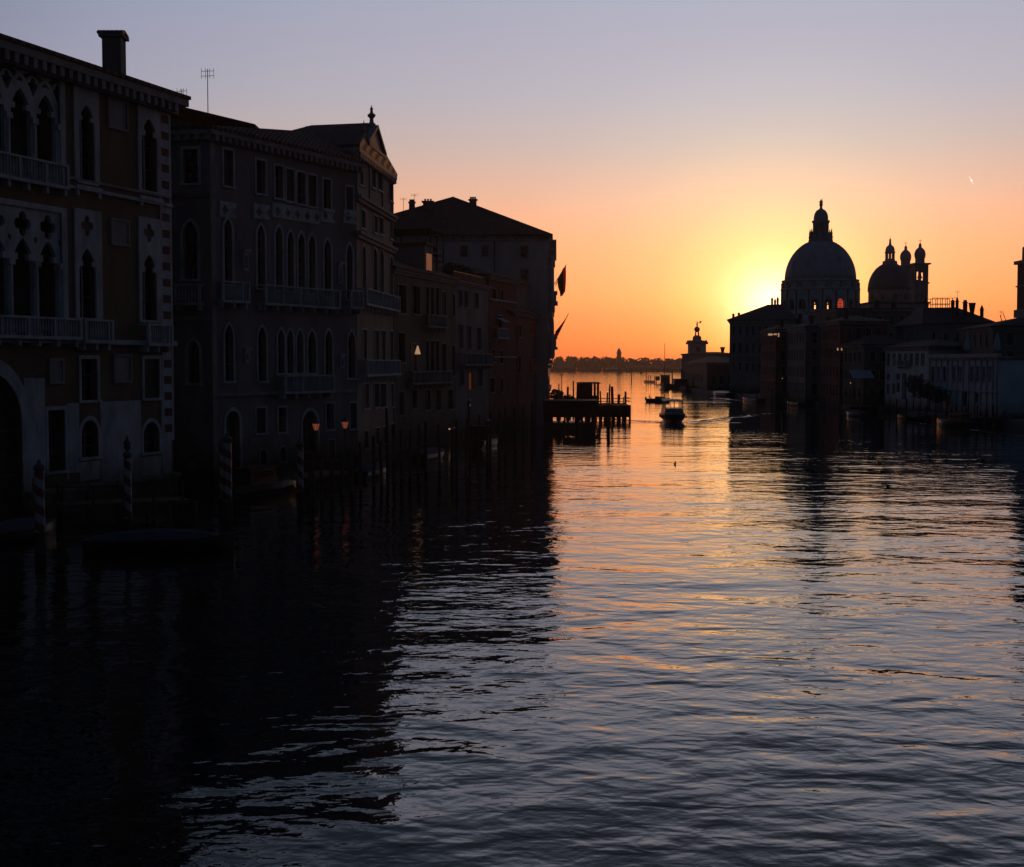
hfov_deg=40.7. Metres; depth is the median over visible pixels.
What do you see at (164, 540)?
covered boat
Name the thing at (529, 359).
window
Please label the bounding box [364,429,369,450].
window
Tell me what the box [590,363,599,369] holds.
shore building
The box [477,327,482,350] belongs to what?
window
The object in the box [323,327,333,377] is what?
window
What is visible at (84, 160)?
window
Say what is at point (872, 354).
window
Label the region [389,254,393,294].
window
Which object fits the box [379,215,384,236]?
window
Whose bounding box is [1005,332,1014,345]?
window
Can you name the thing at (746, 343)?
window
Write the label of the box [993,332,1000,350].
closed parasol
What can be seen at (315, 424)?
street lamp
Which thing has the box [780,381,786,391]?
window
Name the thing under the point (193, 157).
window
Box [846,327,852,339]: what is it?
window
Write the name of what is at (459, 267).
potted shrub
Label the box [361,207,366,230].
window
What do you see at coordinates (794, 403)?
work boat
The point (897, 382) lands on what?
window
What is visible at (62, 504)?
landing stage
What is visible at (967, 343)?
closed parasol
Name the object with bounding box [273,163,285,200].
window
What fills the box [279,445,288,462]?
window
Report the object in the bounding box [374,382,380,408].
window
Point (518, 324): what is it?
window
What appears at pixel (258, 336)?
window
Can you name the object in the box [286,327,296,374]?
window
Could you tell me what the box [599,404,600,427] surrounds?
mooring pile
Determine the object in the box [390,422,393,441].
window
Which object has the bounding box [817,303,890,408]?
brick canal house
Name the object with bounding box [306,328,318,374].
window
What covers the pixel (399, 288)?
window
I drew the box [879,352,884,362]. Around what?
window
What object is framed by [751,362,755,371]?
window
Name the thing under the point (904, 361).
white house
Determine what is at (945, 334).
window
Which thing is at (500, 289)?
window
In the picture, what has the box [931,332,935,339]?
window
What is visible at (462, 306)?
window
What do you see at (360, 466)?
mooring pile
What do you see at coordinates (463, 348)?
window
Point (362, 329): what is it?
window
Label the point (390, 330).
window
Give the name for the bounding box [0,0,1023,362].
sky
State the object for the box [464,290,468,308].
window
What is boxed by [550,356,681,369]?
trees
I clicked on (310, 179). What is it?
window
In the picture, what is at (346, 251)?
window
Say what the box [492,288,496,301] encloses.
window
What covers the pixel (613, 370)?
island
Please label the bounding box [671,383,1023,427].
ground
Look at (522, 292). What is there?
dark back house
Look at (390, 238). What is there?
window
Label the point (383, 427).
window
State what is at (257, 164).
window
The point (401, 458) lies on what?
mooring pile
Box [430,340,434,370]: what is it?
window
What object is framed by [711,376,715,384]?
window
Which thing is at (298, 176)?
window
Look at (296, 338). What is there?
window
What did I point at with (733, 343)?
window
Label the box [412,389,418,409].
window
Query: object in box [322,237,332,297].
window
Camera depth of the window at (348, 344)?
113.32 m
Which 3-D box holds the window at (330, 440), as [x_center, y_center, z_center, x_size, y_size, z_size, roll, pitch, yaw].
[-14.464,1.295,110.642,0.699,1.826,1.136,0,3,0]
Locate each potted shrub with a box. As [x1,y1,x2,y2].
[442,262,455,275]
[454,263,466,277]
[462,266,473,274]
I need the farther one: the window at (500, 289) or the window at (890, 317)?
the window at (890, 317)
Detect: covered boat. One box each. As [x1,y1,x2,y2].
[0,517,55,544]
[82,528,233,553]
[349,462,385,479]
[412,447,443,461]
[846,409,868,416]
[898,413,930,420]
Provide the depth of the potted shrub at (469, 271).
158.84 m
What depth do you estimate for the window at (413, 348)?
136.79 m
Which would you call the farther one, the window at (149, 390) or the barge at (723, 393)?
the barge at (723, 393)
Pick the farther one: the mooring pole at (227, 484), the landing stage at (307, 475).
the landing stage at (307, 475)
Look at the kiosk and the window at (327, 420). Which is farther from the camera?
the kiosk
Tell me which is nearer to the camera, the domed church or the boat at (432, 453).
the boat at (432, 453)
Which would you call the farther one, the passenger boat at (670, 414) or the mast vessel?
the mast vessel
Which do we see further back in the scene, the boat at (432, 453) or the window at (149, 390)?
the boat at (432, 453)
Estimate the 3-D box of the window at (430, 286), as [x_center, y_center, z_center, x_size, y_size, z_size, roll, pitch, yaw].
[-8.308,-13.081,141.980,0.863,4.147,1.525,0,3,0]
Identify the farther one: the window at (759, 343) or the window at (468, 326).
the window at (759, 343)
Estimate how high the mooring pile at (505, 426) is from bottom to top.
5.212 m
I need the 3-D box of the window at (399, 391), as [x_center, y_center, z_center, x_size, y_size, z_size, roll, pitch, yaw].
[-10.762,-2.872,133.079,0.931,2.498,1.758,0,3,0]
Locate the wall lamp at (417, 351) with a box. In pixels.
[415,345,419,353]
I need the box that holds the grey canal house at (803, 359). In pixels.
[785,309,830,404]
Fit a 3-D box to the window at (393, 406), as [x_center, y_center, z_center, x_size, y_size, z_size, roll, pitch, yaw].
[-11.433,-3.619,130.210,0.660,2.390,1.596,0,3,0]
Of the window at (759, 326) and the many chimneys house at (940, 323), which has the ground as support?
the many chimneys house at (940, 323)
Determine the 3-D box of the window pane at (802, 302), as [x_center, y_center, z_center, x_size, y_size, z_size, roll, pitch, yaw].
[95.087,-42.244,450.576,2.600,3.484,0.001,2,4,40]
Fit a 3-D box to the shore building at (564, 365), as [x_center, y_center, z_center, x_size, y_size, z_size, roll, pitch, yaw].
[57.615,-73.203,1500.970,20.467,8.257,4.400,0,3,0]
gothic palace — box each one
[0,30,190,520]
[170,68,366,482]
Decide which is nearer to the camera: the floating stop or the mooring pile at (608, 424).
the mooring pile at (608, 424)
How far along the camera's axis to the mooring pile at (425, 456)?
107.56 m
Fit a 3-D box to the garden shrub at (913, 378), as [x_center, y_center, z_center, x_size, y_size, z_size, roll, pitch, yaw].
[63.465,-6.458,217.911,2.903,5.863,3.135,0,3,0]
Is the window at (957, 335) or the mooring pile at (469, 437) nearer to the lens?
the mooring pile at (469, 437)
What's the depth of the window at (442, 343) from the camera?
146.03 m
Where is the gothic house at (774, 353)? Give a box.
[759,314,802,401]
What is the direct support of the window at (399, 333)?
in the dormer house at (424, 383)
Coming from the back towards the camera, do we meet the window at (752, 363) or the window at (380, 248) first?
the window at (752, 363)
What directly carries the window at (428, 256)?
in the dormer house at (424, 383)
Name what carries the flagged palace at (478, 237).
on the ground
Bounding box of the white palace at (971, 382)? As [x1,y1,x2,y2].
[903,353,1023,424]
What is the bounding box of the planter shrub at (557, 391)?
[549,389,563,398]
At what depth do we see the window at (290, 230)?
105.60 m
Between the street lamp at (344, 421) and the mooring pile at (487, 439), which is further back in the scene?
the mooring pile at (487, 439)
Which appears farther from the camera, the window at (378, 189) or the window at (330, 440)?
the window at (378, 189)
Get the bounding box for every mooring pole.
[33,459,45,553]
[123,435,132,530]
[218,437,223,514]
[222,432,232,519]
[296,438,303,507]
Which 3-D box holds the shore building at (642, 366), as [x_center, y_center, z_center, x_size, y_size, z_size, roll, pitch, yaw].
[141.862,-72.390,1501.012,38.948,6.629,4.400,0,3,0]
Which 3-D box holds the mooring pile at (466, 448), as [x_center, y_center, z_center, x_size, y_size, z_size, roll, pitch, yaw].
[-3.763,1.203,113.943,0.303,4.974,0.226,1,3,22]
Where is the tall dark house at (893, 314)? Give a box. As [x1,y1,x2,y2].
[806,300,914,337]
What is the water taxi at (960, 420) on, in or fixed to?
on the water
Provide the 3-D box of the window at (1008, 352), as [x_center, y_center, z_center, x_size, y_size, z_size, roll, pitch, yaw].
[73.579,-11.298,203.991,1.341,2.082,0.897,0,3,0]
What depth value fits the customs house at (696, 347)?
513.96 m
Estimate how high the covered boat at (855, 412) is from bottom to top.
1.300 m
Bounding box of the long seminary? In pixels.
[727,297,797,392]
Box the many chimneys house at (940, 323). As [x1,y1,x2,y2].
[892,291,994,342]
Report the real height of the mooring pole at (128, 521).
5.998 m
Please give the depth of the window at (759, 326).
351.09 m
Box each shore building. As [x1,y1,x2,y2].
[556,362,573,369]
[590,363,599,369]
[625,364,659,369]
[662,362,681,369]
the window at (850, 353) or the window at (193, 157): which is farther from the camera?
the window at (850, 353)
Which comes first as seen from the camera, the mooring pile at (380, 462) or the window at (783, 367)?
the mooring pile at (380, 462)
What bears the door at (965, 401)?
in the white palace at (971, 382)
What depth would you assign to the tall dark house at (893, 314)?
283.14 m
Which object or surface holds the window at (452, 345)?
in the dormer house at (424, 383)
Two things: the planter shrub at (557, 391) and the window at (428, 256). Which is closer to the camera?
the window at (428, 256)
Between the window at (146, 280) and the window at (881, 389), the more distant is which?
the window at (881, 389)
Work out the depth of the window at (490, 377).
165.36 m
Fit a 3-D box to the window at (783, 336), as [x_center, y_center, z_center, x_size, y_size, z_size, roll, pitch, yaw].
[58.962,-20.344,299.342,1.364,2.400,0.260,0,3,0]
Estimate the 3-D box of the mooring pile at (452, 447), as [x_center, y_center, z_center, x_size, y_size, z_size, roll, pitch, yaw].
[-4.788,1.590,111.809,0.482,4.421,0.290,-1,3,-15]
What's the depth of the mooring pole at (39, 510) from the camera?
61.54 m
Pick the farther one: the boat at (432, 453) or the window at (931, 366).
the window at (931, 366)
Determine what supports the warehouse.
on the ground
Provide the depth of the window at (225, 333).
99.42 m
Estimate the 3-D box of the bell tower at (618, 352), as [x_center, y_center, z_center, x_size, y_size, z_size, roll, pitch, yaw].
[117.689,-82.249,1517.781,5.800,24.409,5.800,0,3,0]
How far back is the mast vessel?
479.20 m
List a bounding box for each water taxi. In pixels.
[215,465,295,499]
[937,413,978,427]
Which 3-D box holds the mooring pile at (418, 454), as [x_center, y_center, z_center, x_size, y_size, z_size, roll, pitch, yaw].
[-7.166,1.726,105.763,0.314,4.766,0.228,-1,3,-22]
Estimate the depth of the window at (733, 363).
351.56 m
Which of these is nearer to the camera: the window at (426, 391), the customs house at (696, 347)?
the window at (426, 391)
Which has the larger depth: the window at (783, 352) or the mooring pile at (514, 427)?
the window at (783, 352)
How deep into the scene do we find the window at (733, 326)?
351.09 m
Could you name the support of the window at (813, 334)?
in the grey canal house at (803, 359)
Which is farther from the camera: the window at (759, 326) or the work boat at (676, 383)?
the work boat at (676, 383)
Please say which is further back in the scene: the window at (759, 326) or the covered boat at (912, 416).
the window at (759, 326)
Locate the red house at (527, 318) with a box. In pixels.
[510,308,540,429]
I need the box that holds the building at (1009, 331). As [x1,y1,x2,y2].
[956,311,1023,355]
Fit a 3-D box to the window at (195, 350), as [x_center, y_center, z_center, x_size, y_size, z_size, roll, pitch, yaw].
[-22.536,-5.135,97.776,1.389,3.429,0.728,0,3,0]
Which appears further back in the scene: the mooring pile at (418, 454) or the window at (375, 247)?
the window at (375, 247)
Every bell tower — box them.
[616,348,621,369]
[1014,247,1023,317]
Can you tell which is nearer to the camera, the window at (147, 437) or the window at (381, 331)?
the window at (147, 437)
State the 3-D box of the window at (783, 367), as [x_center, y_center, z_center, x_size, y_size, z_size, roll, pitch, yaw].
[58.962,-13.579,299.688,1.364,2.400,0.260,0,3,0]
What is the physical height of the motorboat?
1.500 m
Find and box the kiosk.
[576,382,600,404]
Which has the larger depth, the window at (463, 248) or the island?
the island
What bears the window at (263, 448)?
in the long gothic palace at (266, 310)
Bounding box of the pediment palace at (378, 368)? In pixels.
[295,105,400,463]
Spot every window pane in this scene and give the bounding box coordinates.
[800,299,805,308]
[838,299,842,307]
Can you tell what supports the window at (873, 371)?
in the awning house at (863, 370)
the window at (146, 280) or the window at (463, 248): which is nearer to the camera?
the window at (146, 280)
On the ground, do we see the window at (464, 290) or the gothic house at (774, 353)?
the gothic house at (774, 353)
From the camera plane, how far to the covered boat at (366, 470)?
101.42 m
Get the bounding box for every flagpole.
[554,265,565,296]
[554,313,568,336]
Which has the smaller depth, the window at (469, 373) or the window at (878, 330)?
the window at (469, 373)
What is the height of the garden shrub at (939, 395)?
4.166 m
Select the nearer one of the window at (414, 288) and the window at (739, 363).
the window at (414, 288)
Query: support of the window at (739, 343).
in the long seminary
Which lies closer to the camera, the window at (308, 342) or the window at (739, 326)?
the window at (308, 342)
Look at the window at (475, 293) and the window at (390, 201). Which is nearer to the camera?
the window at (390, 201)
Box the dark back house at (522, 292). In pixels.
[517,278,529,308]
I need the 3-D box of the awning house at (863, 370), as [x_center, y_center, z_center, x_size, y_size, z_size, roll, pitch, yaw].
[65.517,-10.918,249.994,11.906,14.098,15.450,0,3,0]
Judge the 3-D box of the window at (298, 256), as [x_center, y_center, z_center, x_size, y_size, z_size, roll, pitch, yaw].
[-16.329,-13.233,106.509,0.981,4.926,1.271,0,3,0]
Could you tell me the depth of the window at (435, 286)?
143.11 m
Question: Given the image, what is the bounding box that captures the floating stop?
[543,399,599,430]
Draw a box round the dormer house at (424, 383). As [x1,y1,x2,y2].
[390,228,459,451]
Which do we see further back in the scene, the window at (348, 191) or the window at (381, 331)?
the window at (381, 331)
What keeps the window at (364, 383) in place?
in the pediment palace at (378, 368)
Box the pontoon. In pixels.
[644,373,659,382]
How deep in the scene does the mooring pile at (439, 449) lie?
109.61 m
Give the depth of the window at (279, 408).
105.24 m
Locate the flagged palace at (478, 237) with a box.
[393,194,557,424]
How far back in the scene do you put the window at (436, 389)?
144.37 m
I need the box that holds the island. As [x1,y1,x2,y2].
[550,369,680,370]
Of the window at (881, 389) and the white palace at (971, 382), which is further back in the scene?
the window at (881, 389)
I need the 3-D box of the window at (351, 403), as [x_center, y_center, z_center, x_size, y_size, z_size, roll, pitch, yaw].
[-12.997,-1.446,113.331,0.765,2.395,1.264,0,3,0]
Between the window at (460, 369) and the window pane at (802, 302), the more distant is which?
the window pane at (802, 302)
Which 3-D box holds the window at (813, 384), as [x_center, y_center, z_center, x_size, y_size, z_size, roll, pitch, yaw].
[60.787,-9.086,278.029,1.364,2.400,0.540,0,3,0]
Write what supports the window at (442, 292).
in the dormer house at (424, 383)
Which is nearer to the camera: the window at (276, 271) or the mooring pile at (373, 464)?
the mooring pile at (373, 464)
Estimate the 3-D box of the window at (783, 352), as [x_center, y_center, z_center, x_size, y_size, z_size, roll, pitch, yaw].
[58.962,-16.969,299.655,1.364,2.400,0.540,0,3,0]
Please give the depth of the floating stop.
173.77 m
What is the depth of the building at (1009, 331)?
204.67 m
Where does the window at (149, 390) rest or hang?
in the gothic palace at (87, 342)
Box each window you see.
[75,110,98,186]
[77,250,98,318]
[78,355,101,402]
[79,416,102,460]
[139,258,160,322]
[140,120,160,194]
[141,418,163,455]
[142,355,163,400]
[179,146,201,185]
[180,218,200,280]
[184,337,202,384]
[222,146,235,188]
[222,217,234,286]
[223,322,236,382]
[254,157,267,196]
[255,222,268,290]
[255,406,268,435]
[256,324,269,382]
[259,447,268,464]
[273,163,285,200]
[274,223,284,291]
[276,326,287,374]
[277,405,288,434]
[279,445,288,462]
[284,166,296,203]
[285,228,295,292]
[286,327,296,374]
[295,327,305,374]
[296,169,307,206]
[296,230,306,293]
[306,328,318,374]
[307,172,318,208]
[307,232,316,295]
[322,176,333,212]
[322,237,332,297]
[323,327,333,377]
[325,402,335,430]
[327,438,335,457]
[345,184,355,217]
[345,241,353,300]
[346,328,357,379]
[349,401,358,430]
[359,168,364,187]
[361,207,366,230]
[361,243,366,299]
[361,328,367,358]
[363,382,370,409]
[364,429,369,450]
[371,169,376,190]
[372,246,377,290]
[373,213,378,235]
[373,329,378,359]
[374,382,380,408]
[375,426,379,446]
[377,173,382,192]
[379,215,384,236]
[379,248,384,292]
[379,329,385,359]
[380,382,387,408]
[382,425,385,445]
[389,182,393,203]
[389,221,393,240]
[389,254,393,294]
[390,330,393,359]
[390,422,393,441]
[391,382,394,407]
[397,283,407,314]
[398,332,406,363]
[399,391,405,416]
[411,343,417,373]
[412,284,421,315]
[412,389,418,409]
[424,389,431,411]
[425,285,429,324]
[425,340,429,370]
[426,253,431,270]
[430,286,434,314]
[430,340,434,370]
[435,286,439,314]
[435,340,439,370]
[436,389,442,411]
[441,290,447,316]
[442,343,446,370]
[448,389,454,410]
[452,292,455,317]
[452,345,455,377]
[459,245,468,256]
[459,289,463,307]
[459,324,464,349]
[460,369,465,386]
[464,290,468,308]
[467,325,472,350]
[468,372,475,390]
[474,292,479,309]
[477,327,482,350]
[478,369,483,387]
[480,245,489,256]
[490,377,494,393]
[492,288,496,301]
[500,289,503,302]
[518,324,521,337]
[519,245,528,258]
[520,268,528,281]
[529,322,532,335]
[529,359,532,373]
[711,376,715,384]
[719,376,723,384]
[732,325,735,335]
[732,342,735,353]
[732,362,735,371]
[738,325,742,335]
[738,342,742,353]
[738,362,742,371]
[745,325,748,335]
[745,342,748,353]
[745,362,748,371]
[751,325,755,335]
[751,342,755,353]
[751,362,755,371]
[758,325,761,335]
[758,342,760,353]
[780,350,786,360]
[780,365,786,376]
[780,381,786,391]
[781,334,786,344]
[811,332,817,343]
[811,349,817,360]
[811,366,816,376]
[811,382,816,393]
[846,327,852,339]
[849,352,851,362]
[855,327,861,339]
[865,327,871,335]
[869,352,876,362]
[869,370,876,380]
[869,387,875,398]
[875,327,881,333]
[878,387,884,398]
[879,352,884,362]
[879,370,884,380]
[886,353,889,364]
[888,315,893,325]
[896,382,899,391]
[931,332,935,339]
[931,366,934,381]
[942,366,945,381]
[943,332,947,340]
[951,366,955,381]
[955,332,959,341]
[974,393,978,402]
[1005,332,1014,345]
[1006,350,1014,355]
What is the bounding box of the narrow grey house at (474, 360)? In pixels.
[433,259,493,439]
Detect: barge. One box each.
[713,391,734,396]
[743,396,765,401]
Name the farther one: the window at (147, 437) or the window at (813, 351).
the window at (813, 351)
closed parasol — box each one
[964,330,969,350]
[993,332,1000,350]
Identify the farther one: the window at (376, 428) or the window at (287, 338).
the window at (376, 428)
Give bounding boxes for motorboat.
[645,396,669,401]
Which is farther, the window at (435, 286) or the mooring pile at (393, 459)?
the window at (435, 286)
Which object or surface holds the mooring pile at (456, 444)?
in the water
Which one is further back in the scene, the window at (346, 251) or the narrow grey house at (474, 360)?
the narrow grey house at (474, 360)
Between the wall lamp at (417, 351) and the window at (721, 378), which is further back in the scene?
the window at (721, 378)
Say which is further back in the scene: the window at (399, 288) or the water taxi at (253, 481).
the window at (399, 288)
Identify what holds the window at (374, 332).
in the pediment palace at (378, 368)
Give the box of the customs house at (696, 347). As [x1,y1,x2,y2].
[681,321,728,378]
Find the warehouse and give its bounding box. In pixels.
[684,356,728,389]
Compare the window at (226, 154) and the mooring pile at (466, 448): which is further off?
the mooring pile at (466, 448)
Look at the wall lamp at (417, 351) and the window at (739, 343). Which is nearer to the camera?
the wall lamp at (417, 351)
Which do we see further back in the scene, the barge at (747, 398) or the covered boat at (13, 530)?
the barge at (747, 398)
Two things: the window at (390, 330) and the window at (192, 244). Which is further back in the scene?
the window at (390, 330)
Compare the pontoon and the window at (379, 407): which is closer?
the window at (379, 407)
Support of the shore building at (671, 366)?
on the island
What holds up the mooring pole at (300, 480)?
in the water
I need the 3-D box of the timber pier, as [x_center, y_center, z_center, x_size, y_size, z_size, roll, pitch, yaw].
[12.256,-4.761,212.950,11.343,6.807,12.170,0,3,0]
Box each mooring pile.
[358,442,362,488]
[372,436,375,485]
[379,441,382,483]
[385,408,388,479]
[392,424,395,481]
[399,430,402,478]
[408,430,411,475]
[417,425,419,473]
[424,422,427,471]
[437,425,440,469]
[450,426,455,467]
[455,420,457,467]
[465,418,467,465]
[467,398,471,463]
[477,415,479,461]
[486,418,489,460]
[489,412,491,457]
[498,410,499,454]
[504,408,506,451]
[514,407,515,448]
[592,405,594,432]
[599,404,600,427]
[607,414,609,435]
[896,399,897,420]
[935,407,936,421]
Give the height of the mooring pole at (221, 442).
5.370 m
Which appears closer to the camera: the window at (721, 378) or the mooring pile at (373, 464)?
the mooring pile at (373, 464)
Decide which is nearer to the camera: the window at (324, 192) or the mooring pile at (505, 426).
the window at (324, 192)
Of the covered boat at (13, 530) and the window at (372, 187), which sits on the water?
the covered boat at (13, 530)
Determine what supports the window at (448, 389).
in the dormer house at (424, 383)
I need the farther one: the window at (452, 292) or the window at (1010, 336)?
the window at (1010, 336)
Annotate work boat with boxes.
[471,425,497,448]
[666,379,687,388]
[787,401,805,405]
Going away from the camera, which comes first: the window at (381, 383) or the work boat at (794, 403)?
the window at (381, 383)
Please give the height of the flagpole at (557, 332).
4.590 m
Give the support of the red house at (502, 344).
on the ground
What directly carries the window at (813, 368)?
in the grey canal house at (803, 359)
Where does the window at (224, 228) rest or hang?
in the long gothic palace at (266, 310)
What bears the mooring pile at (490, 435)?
in the water
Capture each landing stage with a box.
[55,479,189,521]
[278,457,349,489]
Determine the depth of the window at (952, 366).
205.29 m
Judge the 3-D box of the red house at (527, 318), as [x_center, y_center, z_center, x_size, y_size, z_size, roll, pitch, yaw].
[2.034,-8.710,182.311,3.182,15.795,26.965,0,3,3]
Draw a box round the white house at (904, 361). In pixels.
[882,339,962,412]
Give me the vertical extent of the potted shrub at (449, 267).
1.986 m
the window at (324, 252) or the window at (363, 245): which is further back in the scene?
the window at (363, 245)
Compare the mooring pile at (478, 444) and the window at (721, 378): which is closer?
the mooring pile at (478, 444)
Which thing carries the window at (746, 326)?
in the long seminary
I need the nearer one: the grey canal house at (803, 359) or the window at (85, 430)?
the window at (85, 430)
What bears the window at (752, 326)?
in the long seminary
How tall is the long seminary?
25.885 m
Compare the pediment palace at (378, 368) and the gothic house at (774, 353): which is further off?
the gothic house at (774, 353)
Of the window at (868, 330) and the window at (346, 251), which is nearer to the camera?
the window at (346, 251)
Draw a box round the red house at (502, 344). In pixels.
[439,266,521,433]
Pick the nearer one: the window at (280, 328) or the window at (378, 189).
the window at (280, 328)
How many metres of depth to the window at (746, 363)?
351.56 m
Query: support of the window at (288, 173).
in the long gothic palace at (266, 310)
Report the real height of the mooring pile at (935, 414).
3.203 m
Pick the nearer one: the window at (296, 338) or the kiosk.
the window at (296, 338)
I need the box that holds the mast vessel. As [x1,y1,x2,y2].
[659,356,670,387]
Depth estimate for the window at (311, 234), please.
108.10 m
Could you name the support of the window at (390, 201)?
in the pediment palace at (378, 368)
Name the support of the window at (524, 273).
in the flagged palace at (478, 237)
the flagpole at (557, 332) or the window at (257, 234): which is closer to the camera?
the window at (257, 234)
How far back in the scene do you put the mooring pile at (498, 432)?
127.48 m
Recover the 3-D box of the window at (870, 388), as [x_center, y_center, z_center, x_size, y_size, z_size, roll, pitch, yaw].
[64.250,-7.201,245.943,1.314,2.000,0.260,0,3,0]
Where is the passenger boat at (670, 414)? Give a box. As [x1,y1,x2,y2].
[659,396,686,422]
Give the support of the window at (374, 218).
in the pediment palace at (378, 368)
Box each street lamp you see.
[311,418,320,480]
[340,416,349,476]
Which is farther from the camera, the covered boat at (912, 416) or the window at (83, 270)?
the covered boat at (912, 416)
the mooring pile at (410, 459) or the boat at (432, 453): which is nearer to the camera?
the mooring pile at (410, 459)
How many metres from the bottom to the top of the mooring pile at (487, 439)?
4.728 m
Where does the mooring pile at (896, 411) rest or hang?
in the water
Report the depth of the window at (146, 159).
85.51 m
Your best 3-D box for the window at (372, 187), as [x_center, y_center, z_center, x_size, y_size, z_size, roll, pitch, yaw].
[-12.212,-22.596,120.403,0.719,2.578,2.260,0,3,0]
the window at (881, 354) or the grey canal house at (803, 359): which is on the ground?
the grey canal house at (803, 359)
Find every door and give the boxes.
[45,406,70,474]
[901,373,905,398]
[960,391,966,406]
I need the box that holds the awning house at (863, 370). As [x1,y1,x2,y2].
[840,334,906,410]
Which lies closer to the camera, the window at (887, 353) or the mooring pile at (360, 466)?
the mooring pile at (360, 466)
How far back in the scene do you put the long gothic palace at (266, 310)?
102.38 m
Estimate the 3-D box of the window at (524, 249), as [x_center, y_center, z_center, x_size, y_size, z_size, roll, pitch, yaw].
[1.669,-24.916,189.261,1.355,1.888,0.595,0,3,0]
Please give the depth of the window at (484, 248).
189.77 m
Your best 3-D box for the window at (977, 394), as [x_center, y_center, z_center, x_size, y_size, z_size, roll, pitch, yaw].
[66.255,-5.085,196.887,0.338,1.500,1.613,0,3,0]
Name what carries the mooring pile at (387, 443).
in the water
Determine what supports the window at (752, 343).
in the long seminary
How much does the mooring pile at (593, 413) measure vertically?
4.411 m
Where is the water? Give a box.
[0,371,1023,866]
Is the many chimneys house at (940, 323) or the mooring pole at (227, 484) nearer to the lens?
the mooring pole at (227, 484)
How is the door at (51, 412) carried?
in the gothic palace at (87, 342)
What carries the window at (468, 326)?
in the narrow grey house at (474, 360)
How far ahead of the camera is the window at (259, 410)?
102.65 m
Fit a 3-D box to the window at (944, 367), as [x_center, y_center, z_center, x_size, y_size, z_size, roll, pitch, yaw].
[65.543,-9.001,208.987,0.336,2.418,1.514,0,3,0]
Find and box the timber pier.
[558,381,630,419]
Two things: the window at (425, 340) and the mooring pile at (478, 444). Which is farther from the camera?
the window at (425, 340)
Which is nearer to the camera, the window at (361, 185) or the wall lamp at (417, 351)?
the window at (361, 185)
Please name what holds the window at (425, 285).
in the dormer house at (424, 383)
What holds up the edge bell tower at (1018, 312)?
on the ground
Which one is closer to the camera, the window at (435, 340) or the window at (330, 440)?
the window at (330, 440)
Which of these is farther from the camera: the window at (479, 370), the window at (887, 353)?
the window at (887, 353)
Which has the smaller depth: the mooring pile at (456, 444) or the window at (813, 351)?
the mooring pile at (456, 444)
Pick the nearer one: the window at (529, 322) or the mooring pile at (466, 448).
the mooring pile at (466, 448)
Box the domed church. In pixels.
[780,199,930,323]
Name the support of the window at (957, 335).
in the many chimneys house at (940, 323)
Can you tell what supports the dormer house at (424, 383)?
on the ground
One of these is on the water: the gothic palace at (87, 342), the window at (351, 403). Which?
the gothic palace at (87, 342)
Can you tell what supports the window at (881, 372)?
in the awning house at (863, 370)
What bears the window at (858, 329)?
in the brick canal house at (837, 332)
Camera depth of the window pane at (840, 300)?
448.72 m

